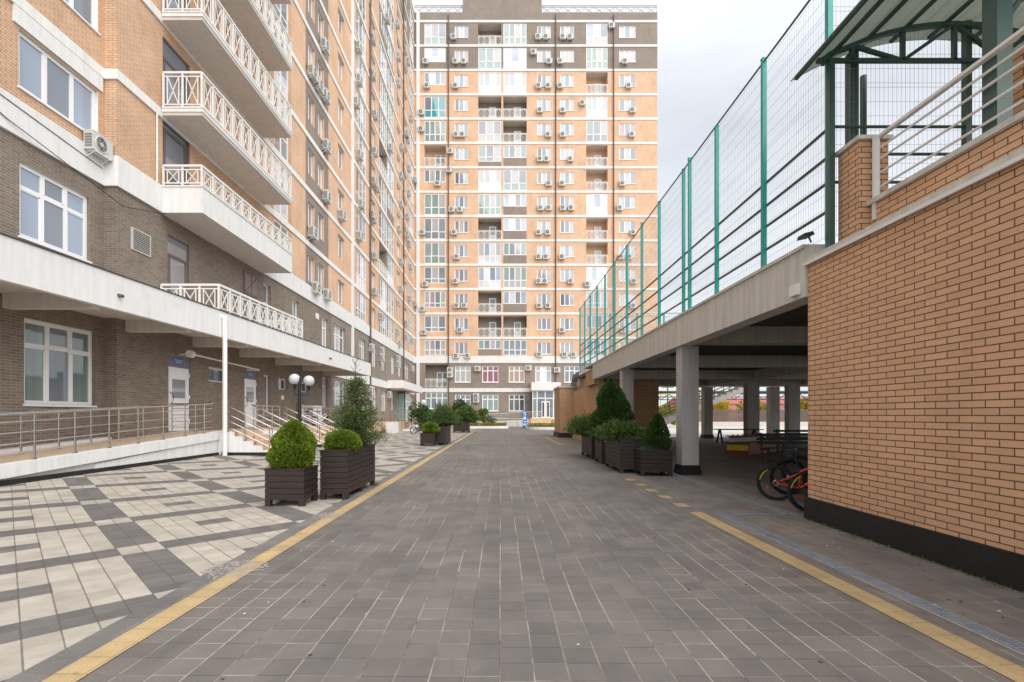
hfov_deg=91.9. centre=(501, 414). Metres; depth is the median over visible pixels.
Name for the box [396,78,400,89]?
air conditioner
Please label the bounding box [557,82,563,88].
air conditioner
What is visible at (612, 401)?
thuja shrub
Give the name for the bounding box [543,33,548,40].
air conditioner
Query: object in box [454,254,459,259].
air conditioner
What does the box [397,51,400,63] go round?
air conditioner
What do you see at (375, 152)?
air conditioner
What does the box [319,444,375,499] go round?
planter box
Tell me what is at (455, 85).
air conditioner
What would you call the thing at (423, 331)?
air conditioner
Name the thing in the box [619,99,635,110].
window
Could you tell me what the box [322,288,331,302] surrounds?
air conditioner
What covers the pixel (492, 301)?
balcony door
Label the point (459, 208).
air conditioner
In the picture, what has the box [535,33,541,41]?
air conditioner
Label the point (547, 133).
air conditioner
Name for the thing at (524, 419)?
info stand
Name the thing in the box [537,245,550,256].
window
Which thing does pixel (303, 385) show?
window
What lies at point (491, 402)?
window
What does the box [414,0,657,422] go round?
apartment block
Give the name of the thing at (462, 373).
window
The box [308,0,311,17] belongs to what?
window
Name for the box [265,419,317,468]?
thuja shrub
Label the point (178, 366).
door
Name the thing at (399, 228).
air conditioner
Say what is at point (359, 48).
air conditioner
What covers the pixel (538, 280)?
air conditioner
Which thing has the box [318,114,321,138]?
window
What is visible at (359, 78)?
air conditioner
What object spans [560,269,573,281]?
window
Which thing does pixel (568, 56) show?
window
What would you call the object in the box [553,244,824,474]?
sports deck
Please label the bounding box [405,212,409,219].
air conditioner
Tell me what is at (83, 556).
plaza
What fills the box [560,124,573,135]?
window
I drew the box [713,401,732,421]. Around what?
autumn tree
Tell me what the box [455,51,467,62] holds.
window
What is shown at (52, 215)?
window
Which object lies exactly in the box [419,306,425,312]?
air conditioner
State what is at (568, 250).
window
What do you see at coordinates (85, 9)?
window
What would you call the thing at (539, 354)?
air conditioner
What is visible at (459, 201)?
window
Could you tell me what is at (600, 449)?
planter box
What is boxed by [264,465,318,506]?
planter box
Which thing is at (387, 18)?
air conditioner
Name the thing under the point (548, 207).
air conditioner
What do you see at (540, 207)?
air conditioner
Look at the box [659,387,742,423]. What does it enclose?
concrete staircase
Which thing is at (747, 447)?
play platform
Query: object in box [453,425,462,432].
planter box
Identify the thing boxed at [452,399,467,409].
garden tree
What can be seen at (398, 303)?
air conditioner
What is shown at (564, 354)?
air conditioner
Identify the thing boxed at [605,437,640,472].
planter box
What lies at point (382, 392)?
window
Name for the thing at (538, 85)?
air conditioner
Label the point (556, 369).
air conditioner
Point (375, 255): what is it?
air conditioner
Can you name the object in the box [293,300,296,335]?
window
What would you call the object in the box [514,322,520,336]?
balcony door
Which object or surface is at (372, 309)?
window
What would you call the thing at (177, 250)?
door
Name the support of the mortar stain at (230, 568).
on the road
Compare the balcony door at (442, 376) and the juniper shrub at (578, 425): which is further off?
the balcony door at (442, 376)
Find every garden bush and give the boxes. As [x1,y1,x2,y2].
[408,401,431,430]
[477,408,488,422]
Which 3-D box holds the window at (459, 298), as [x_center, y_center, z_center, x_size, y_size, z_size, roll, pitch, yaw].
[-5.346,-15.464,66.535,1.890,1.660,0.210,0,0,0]
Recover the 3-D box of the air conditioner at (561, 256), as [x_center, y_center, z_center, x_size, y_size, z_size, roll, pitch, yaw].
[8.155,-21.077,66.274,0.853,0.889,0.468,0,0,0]
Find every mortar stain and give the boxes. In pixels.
[203,560,269,578]
[314,512,339,518]
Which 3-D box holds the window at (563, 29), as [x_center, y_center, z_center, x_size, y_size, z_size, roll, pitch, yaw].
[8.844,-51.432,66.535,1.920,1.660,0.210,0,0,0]
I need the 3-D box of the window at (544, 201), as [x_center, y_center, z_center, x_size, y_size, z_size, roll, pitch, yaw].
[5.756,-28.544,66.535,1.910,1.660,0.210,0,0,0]
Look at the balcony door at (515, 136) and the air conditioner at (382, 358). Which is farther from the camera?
the balcony door at (515, 136)
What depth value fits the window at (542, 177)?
66.60 m
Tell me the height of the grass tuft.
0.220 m
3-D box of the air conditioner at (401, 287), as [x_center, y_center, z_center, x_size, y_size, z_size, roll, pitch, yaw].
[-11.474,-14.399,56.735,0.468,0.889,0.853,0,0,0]
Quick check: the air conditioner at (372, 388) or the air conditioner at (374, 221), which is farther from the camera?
the air conditioner at (374, 221)
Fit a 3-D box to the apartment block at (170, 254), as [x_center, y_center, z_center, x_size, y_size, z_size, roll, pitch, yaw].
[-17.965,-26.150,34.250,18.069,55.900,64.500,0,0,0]
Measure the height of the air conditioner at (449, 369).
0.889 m
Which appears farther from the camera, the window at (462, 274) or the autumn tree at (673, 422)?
the window at (462, 274)
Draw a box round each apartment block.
[0,0,421,455]
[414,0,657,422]
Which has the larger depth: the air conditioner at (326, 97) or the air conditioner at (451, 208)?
the air conditioner at (451, 208)
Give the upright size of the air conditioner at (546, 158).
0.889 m
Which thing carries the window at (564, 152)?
in the apartment block at (493, 184)
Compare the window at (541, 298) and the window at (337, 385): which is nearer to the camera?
the window at (337, 385)
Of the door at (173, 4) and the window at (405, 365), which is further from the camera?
the window at (405, 365)
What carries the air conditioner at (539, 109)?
attached to the apartment block at (493, 184)
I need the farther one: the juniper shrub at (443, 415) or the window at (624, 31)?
the window at (624, 31)
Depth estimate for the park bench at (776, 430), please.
20.00 m
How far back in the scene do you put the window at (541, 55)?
66.60 m
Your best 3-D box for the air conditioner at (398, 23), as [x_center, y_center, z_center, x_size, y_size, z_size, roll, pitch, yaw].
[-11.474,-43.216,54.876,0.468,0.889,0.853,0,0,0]
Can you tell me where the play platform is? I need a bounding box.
[723,440,776,454]
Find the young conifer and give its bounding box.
[321,359,387,445]
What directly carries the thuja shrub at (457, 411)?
in the planter box at (457, 427)
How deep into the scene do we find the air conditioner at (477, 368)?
66.08 m
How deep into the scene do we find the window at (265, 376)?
25.03 m
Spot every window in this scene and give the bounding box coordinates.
[17,31,94,131]
[18,162,91,263]
[23,318,96,406]
[62,0,100,35]
[209,367,221,382]
[263,284,267,324]
[264,375,267,411]
[279,379,284,389]
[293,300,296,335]
[302,382,305,391]
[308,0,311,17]
[308,44,311,62]
[308,97,311,123]
[308,150,311,176]
[308,204,311,224]
[308,257,311,282]
[318,13,321,36]
[318,63,321,79]
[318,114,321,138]
[318,164,321,188]
[318,214,321,239]
[318,265,321,283]
[322,318,325,346]
[323,378,324,406]
[333,324,342,352]
[333,380,342,407]
[338,12,341,35]
[338,57,341,80]
[338,102,341,124]
[338,147,341,169]
[338,192,341,210]
[338,236,341,258]
[338,281,341,303]
[359,339,363,359]
[372,309,373,325]
[372,352,374,366]
[381,390,384,410]
[391,356,392,373]
[391,393,392,410]
[404,363,407,379]
[454,148,467,159]
[455,26,467,37]
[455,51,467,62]
[455,75,467,86]
[455,99,467,110]
[455,124,467,135]
[455,172,467,183]
[455,197,467,208]
[455,221,467,232]
[455,245,467,256]
[455,269,467,281]
[455,294,467,305]
[455,318,467,329]
[455,342,467,354]
[455,366,470,382]
[455,395,470,406]
[482,366,498,382]
[482,395,498,411]
[509,366,524,382]
[509,395,524,411]
[535,366,550,381]
[537,26,550,37]
[537,51,550,62]
[537,75,550,86]
[537,99,550,110]
[537,124,550,135]
[537,148,550,159]
[537,172,550,183]
[537,197,550,208]
[537,221,550,232]
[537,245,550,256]
[537,269,550,281]
[537,294,550,305]
[537,318,550,329]
[537,342,550,354]
[560,26,573,37]
[560,51,573,62]
[560,75,573,86]
[560,99,573,110]
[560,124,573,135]
[560,148,573,159]
[560,172,573,183]
[560,197,573,208]
[560,221,573,232]
[560,245,573,256]
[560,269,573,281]
[560,294,573,305]
[560,318,573,329]
[560,342,573,354]
[564,366,579,382]
[619,26,635,37]
[619,51,635,62]
[619,75,635,86]
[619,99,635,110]
[619,124,635,135]
[619,148,635,159]
[619,172,635,183]
[619,197,635,208]
[619,221,635,232]
[619,245,635,256]
[619,269,635,281]
[619,294,635,305]
[619,318,635,329]
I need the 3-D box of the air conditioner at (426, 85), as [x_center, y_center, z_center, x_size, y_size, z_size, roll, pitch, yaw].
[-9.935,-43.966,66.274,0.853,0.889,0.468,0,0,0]
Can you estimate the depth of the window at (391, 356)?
53.85 m
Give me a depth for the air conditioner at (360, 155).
39.84 m
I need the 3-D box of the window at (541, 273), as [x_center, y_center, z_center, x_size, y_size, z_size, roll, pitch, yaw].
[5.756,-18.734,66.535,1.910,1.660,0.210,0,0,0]
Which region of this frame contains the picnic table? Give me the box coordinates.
[712,429,763,443]
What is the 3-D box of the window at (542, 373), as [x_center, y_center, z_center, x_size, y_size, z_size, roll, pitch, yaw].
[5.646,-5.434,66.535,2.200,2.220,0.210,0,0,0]
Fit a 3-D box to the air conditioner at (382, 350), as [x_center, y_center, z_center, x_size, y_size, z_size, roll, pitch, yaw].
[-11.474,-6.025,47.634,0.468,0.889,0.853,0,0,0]
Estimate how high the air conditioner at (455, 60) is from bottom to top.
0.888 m
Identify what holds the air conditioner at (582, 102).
attached to the apartment block at (493, 184)
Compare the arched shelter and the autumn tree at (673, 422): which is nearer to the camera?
the arched shelter
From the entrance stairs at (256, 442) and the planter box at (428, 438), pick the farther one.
the planter box at (428, 438)
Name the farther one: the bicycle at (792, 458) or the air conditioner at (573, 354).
the air conditioner at (573, 354)
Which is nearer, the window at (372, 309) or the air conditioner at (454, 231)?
the window at (372, 309)
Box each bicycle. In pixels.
[301,411,315,424]
[311,411,331,425]
[410,423,421,433]
[756,452,807,500]
[769,448,807,493]
[781,445,807,487]
[787,470,807,510]
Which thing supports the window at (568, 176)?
in the apartment block at (493, 184)
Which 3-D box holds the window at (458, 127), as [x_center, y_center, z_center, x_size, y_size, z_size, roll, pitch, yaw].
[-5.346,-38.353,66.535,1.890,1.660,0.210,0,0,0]
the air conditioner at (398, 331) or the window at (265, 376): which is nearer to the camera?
the window at (265, 376)
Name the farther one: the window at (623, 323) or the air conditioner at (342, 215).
the window at (623, 323)
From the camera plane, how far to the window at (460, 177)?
66.60 m
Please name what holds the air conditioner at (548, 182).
attached to the apartment block at (493, 184)
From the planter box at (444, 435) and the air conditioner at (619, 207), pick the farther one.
the air conditioner at (619, 207)
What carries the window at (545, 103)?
in the apartment block at (493, 184)
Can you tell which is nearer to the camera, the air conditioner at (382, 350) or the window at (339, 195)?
the window at (339, 195)
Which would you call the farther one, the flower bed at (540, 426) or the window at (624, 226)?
the window at (624, 226)
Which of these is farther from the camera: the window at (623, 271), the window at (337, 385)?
the window at (623, 271)
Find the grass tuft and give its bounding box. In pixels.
[638,445,661,449]
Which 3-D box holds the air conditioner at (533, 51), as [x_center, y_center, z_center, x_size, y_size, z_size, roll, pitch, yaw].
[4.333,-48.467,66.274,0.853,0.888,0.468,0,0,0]
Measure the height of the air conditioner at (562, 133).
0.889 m
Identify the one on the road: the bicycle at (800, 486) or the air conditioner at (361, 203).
the bicycle at (800, 486)
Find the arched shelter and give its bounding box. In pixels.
[790,0,1023,247]
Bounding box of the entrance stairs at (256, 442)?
[221,404,287,455]
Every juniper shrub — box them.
[426,402,459,425]
[457,404,480,421]
[562,411,590,436]
[586,422,605,437]
[591,418,645,442]
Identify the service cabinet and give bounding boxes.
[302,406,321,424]
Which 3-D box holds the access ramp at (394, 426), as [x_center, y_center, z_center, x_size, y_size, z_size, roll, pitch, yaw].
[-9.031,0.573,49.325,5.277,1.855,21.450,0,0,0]
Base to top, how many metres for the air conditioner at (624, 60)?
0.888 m
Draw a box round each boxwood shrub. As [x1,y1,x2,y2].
[323,429,362,451]
[421,421,440,433]
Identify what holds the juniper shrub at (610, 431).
in the planter box at (620, 455)
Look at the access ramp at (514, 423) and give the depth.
63.50 m
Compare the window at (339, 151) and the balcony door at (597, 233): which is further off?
the balcony door at (597, 233)
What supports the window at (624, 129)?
in the apartment block at (493, 184)
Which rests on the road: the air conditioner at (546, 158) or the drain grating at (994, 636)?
the drain grating at (994, 636)
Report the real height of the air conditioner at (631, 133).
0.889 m
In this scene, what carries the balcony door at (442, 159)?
in the apartment block at (493, 184)
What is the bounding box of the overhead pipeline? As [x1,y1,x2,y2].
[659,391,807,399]
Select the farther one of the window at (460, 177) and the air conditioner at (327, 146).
the window at (460, 177)
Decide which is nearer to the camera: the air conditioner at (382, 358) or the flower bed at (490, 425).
the air conditioner at (382, 358)
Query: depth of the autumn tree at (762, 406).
74.94 m
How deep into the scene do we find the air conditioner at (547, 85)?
66.08 m
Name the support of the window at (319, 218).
in the apartment block at (170, 254)
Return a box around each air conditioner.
[83,129,112,164]
[307,63,317,84]
[307,225,318,243]
[312,281,321,296]
[313,76,323,96]
[320,37,329,57]
[321,87,330,107]
[322,138,331,157]
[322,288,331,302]
[323,189,331,206]
[338,208,346,223]
[354,95,360,111]
[355,40,362,56]
[355,73,362,88]
[356,148,363,163]
[356,230,363,243]
[357,198,364,211]
[368,343,374,353]
[369,386,374,392]
[369,393,374,400]
[372,32,376,47]
[372,68,376,82]
[372,109,378,122]
[372,176,377,187]
[372,210,376,222]
[372,216,376,224]
[372,251,377,261]
[372,287,377,296]
[373,146,378,158]
[375,182,379,193]
[378,312,384,322]
[380,347,384,353]
[380,354,384,362]
[385,12,389,26]
[387,391,391,398]
[388,143,392,154]
[396,18,399,30]
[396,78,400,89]
[396,300,401,308]
[396,328,400,335]
[396,355,400,361]
[396,361,400,368]
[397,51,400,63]
[397,224,401,234]
[397,340,402,347]
[399,142,403,152]
[399,171,403,179]
[399,257,403,266]
[399,284,403,291]
[400,200,403,208]
[404,45,407,55]
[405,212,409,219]
[405,230,409,239]
[406,57,409,66]
[407,164,410,173]
[407,189,410,197]
[408,240,411,247]
[418,109,424,115]
[418,126,424,131]
[419,229,425,236]
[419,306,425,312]
[420,329,426,334]
[422,58,428,64]
[422,281,427,287]
[424,82,429,90]
[434,180,440,186]
[446,167,451,173]
[447,148,453,153]
[447,367,452,371]
[447,372,452,378]
[448,206,454,212]
[450,33,456,41]
[451,229,457,235]
[452,58,458,66]
[452,82,458,90]
[452,278,458,285]
[453,131,458,138]
[453,353,458,359]
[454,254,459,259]
[454,303,459,307]
[457,206,462,212]
[457,327,462,332]
[459,131,465,139]
[461,58,466,63]
[461,303,467,307]
[464,353,470,359]
[475,366,480,371]
[525,365,531,369]
[530,49,536,54]
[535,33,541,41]
[535,82,541,88]
[535,229,541,235]
[535,254,541,259]
[535,278,541,283]
[536,303,542,309]
[536,352,542,357]
[537,107,542,113]
[537,156,542,161]
[537,205,543,210]
[542,278,547,283]
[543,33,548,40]
[543,156,549,161]
[543,254,548,259]
[545,82,551,88]
[545,131,551,137]
[545,229,550,236]
[545,303,550,308]
[546,58,551,63]
[546,180,551,187]
[546,205,551,212]
[554,367,559,371]
[557,58,563,64]
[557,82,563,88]
[559,107,565,113]
[559,180,565,185]
[559,254,564,259]
[559,327,565,332]
[560,33,565,40]
[560,131,565,138]
[560,205,565,211]
[561,352,567,357]
[567,33,572,40]
[567,156,573,163]
[567,278,573,284]
[568,205,573,212]
[570,352,576,356]
[579,99,585,107]
[584,281,590,286]
[608,22,614,28]
[616,205,622,211]
[618,254,624,259]
[619,180,625,187]
[622,58,627,65]
[625,82,631,88]
[629,107,635,114]
[629,131,634,138]
[630,229,636,234]
[631,278,635,284]
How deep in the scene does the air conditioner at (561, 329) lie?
66.08 m
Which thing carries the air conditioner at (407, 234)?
attached to the apartment block at (170, 254)
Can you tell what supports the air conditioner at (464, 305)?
attached to the apartment block at (493, 184)
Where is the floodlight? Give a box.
[797,231,814,242]
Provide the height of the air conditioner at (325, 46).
0.889 m
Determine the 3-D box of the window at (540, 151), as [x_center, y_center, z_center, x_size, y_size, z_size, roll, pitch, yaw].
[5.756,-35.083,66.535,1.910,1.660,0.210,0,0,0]
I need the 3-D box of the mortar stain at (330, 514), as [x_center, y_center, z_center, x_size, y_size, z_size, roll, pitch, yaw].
[-2.607,1.493,7.348,0.422,0.001,0.533,0,0,0]
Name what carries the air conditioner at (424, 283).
attached to the apartment block at (493, 184)
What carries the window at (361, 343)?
in the apartment block at (170, 254)
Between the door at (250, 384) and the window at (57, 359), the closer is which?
the window at (57, 359)
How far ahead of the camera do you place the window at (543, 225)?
66.60 m
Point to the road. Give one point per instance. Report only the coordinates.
(446, 565)
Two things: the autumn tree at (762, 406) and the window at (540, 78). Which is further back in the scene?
the autumn tree at (762, 406)
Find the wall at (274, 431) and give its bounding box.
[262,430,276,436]
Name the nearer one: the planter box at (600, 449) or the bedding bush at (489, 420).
the planter box at (600, 449)
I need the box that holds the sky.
[412,0,981,405]
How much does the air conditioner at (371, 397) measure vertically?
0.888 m
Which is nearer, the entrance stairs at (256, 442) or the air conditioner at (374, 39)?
the entrance stairs at (256, 442)
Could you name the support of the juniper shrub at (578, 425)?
in the planter box at (588, 446)
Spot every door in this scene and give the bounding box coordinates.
[163,38,187,105]
[163,121,187,184]
[165,0,187,10]
[167,233,188,297]
[168,354,189,430]
[244,369,256,427]
[435,155,445,164]
[437,372,447,386]
[489,37,494,43]
[489,107,495,116]
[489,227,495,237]
[489,298,495,310]
[489,322,495,336]
[514,107,520,116]
[514,131,520,141]
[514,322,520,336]
[542,401,549,417]
[594,83,600,91]
[594,155,600,164]
[594,179,600,190]
[594,227,600,237]
[594,251,600,263]
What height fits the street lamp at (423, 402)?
2.550 m
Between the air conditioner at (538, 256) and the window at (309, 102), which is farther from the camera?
the air conditioner at (538, 256)
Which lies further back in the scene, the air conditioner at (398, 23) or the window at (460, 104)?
the window at (460, 104)
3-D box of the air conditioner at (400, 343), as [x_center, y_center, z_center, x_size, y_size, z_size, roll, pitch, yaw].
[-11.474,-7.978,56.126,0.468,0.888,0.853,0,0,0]
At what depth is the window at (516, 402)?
66.60 m
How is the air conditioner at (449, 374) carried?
attached to the apartment block at (493, 184)
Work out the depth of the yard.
47.06 m
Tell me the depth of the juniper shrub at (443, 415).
24.98 m
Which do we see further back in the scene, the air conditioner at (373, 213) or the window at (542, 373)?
the window at (542, 373)
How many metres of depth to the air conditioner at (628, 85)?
66.08 m
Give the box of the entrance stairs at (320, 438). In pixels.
[282,406,336,446]
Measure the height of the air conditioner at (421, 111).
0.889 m
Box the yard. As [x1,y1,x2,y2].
[663,426,807,436]
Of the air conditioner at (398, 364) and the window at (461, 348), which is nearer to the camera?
the air conditioner at (398, 364)
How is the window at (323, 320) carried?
in the apartment block at (170, 254)
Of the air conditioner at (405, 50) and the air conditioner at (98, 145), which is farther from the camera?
the air conditioner at (405, 50)
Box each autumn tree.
[659,403,675,425]
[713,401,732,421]
[734,400,765,421]
[800,398,807,421]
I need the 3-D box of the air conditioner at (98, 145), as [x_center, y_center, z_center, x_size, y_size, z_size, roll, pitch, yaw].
[-11.905,-7.840,14.601,0.402,0.764,0.734,0,0,0]
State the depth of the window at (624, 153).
66.60 m
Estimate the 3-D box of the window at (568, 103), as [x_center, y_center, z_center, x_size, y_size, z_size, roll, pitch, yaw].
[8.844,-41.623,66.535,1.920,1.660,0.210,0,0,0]
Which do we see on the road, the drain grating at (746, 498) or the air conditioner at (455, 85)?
the drain grating at (746, 498)
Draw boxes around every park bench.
[756,433,807,461]
[773,429,807,452]
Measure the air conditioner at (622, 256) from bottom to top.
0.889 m
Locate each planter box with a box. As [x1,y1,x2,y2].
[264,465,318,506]
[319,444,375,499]
[420,433,436,445]
[435,426,450,444]
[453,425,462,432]
[462,421,469,432]
[582,434,595,458]
[595,438,605,463]
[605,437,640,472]
[633,448,672,475]
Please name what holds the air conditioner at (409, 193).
attached to the apartment block at (170, 254)
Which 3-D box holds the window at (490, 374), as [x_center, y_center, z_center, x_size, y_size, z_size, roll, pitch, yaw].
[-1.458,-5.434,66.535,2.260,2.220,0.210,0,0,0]
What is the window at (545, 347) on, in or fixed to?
in the apartment block at (493, 184)
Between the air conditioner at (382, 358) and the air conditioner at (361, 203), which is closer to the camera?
the air conditioner at (361, 203)
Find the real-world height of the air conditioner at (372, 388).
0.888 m
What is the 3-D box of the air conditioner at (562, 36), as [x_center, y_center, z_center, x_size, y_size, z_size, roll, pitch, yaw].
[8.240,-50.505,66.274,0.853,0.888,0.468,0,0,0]
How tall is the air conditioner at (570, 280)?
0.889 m
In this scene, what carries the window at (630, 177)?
in the apartment block at (493, 184)
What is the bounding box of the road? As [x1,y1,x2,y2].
[76,427,1023,681]
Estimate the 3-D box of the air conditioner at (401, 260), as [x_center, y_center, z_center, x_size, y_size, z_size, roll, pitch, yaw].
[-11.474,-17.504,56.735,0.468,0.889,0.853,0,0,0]
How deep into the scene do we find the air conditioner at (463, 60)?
66.08 m
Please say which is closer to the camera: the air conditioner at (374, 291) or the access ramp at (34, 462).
the access ramp at (34, 462)
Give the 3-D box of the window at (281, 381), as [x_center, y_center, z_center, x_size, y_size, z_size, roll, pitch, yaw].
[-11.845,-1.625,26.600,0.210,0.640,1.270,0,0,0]
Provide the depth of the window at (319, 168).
32.42 m
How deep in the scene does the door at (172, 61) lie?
17.80 m
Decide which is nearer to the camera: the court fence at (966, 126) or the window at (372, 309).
the court fence at (966, 126)
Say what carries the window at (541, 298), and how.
in the apartment block at (493, 184)
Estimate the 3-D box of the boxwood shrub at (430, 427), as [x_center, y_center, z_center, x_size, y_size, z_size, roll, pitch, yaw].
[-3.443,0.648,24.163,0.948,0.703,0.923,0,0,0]
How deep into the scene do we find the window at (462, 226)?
66.60 m
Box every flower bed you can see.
[470,422,507,428]
[526,423,553,429]
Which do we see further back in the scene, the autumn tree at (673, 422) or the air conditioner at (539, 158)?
the air conditioner at (539, 158)
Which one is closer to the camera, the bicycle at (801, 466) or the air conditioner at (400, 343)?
the bicycle at (801, 466)
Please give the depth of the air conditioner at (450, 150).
66.08 m
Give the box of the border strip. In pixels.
[4,431,472,681]
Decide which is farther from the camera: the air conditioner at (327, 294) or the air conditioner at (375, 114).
the air conditioner at (375, 114)
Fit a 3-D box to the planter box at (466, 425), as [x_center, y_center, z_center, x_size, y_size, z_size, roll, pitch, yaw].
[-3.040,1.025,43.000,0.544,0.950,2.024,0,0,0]
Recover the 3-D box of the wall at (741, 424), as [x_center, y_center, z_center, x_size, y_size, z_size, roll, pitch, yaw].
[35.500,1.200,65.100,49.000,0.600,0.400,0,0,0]
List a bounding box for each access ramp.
[0,402,344,485]
[365,411,420,432]
[451,411,541,426]
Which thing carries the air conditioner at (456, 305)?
attached to the apartment block at (493, 184)
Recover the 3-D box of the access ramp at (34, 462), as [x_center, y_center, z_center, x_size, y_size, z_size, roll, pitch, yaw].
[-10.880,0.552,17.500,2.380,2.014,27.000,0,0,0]
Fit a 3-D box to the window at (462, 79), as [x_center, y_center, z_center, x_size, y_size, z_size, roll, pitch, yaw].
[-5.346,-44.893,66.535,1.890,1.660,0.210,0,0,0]
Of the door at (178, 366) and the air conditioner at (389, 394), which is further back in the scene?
the air conditioner at (389, 394)
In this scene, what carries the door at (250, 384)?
in the apartment block at (170, 254)
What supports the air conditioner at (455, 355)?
attached to the apartment block at (493, 184)
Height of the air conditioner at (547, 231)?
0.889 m
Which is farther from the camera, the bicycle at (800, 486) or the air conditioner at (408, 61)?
the air conditioner at (408, 61)
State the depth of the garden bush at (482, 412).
60.09 m
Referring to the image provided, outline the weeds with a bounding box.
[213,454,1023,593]
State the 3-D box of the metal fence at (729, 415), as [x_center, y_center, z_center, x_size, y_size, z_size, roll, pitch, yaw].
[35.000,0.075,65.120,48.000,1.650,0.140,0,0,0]
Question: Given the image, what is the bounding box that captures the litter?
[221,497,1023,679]
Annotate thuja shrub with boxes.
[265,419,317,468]
[455,410,461,424]
[587,377,634,440]
[643,413,671,449]
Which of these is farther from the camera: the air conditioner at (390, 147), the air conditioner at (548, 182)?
the air conditioner at (548, 182)
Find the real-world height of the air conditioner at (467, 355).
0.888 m
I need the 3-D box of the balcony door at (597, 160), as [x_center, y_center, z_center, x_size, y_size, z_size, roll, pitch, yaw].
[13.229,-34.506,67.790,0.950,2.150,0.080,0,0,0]
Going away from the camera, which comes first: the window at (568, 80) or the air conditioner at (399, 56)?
the air conditioner at (399, 56)
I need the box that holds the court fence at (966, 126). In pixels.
[579,0,1022,371]
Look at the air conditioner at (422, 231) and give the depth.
66.08 m
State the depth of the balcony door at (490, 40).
67.78 m
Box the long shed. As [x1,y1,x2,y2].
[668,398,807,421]
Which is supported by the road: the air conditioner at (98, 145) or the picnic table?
the picnic table
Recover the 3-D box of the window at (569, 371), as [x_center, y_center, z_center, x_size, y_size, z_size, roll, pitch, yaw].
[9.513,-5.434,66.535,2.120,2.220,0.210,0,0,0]
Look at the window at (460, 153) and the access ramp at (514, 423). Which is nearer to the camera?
the access ramp at (514, 423)
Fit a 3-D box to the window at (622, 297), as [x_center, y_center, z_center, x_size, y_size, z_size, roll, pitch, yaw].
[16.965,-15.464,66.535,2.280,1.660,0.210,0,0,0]
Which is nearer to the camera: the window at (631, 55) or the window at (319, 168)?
the window at (319, 168)
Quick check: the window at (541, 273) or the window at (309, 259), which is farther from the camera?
the window at (541, 273)
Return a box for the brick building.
[803,26,1023,591]
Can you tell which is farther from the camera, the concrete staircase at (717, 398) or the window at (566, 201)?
the window at (566, 201)
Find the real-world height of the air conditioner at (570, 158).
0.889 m
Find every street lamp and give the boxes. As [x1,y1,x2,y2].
[289,374,313,421]
[421,400,425,432]
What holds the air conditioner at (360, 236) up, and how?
attached to the apartment block at (170, 254)
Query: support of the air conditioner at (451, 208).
attached to the apartment block at (493, 184)
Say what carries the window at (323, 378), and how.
in the apartment block at (170, 254)
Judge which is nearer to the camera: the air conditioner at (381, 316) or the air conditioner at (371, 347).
the air conditioner at (371, 347)
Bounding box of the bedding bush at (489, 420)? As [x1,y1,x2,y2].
[484,414,496,422]
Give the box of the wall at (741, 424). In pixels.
[667,422,807,425]
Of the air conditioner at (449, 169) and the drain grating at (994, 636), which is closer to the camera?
the drain grating at (994, 636)
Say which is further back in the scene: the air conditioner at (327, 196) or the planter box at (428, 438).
the air conditioner at (327, 196)
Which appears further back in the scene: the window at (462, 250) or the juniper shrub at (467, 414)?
the window at (462, 250)
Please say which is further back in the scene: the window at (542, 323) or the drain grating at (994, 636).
the window at (542, 323)
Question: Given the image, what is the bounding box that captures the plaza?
[0,427,473,681]
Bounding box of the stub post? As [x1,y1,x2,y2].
[860,74,865,134]
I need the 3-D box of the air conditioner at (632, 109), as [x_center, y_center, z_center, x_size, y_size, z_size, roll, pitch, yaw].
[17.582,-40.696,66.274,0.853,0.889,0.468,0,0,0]
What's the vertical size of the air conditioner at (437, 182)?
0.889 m
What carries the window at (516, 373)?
in the apartment block at (493, 184)
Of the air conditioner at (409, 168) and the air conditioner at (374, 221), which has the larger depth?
the air conditioner at (409, 168)
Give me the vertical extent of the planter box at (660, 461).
0.640 m
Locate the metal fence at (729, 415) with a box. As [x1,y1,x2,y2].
[699,409,807,421]
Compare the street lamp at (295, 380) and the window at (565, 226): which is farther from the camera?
the window at (565, 226)
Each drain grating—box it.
[666,472,796,514]
[720,515,1023,654]
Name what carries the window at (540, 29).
in the apartment block at (493, 184)
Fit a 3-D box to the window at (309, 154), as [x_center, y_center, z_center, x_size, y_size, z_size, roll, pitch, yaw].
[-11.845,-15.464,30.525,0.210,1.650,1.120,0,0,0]
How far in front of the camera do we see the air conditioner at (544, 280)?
66.08 m
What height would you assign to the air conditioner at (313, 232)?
0.889 m
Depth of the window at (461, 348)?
66.60 m
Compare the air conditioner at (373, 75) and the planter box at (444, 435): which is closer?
the planter box at (444, 435)
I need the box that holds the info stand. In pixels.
[522,411,526,427]
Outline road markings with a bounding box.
[41,430,1023,681]
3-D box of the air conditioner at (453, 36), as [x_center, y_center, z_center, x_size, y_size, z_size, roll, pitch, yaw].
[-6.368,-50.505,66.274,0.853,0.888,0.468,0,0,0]
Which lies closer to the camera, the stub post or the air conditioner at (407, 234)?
the stub post
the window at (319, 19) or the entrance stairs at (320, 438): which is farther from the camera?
the window at (319, 19)
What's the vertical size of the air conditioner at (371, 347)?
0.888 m

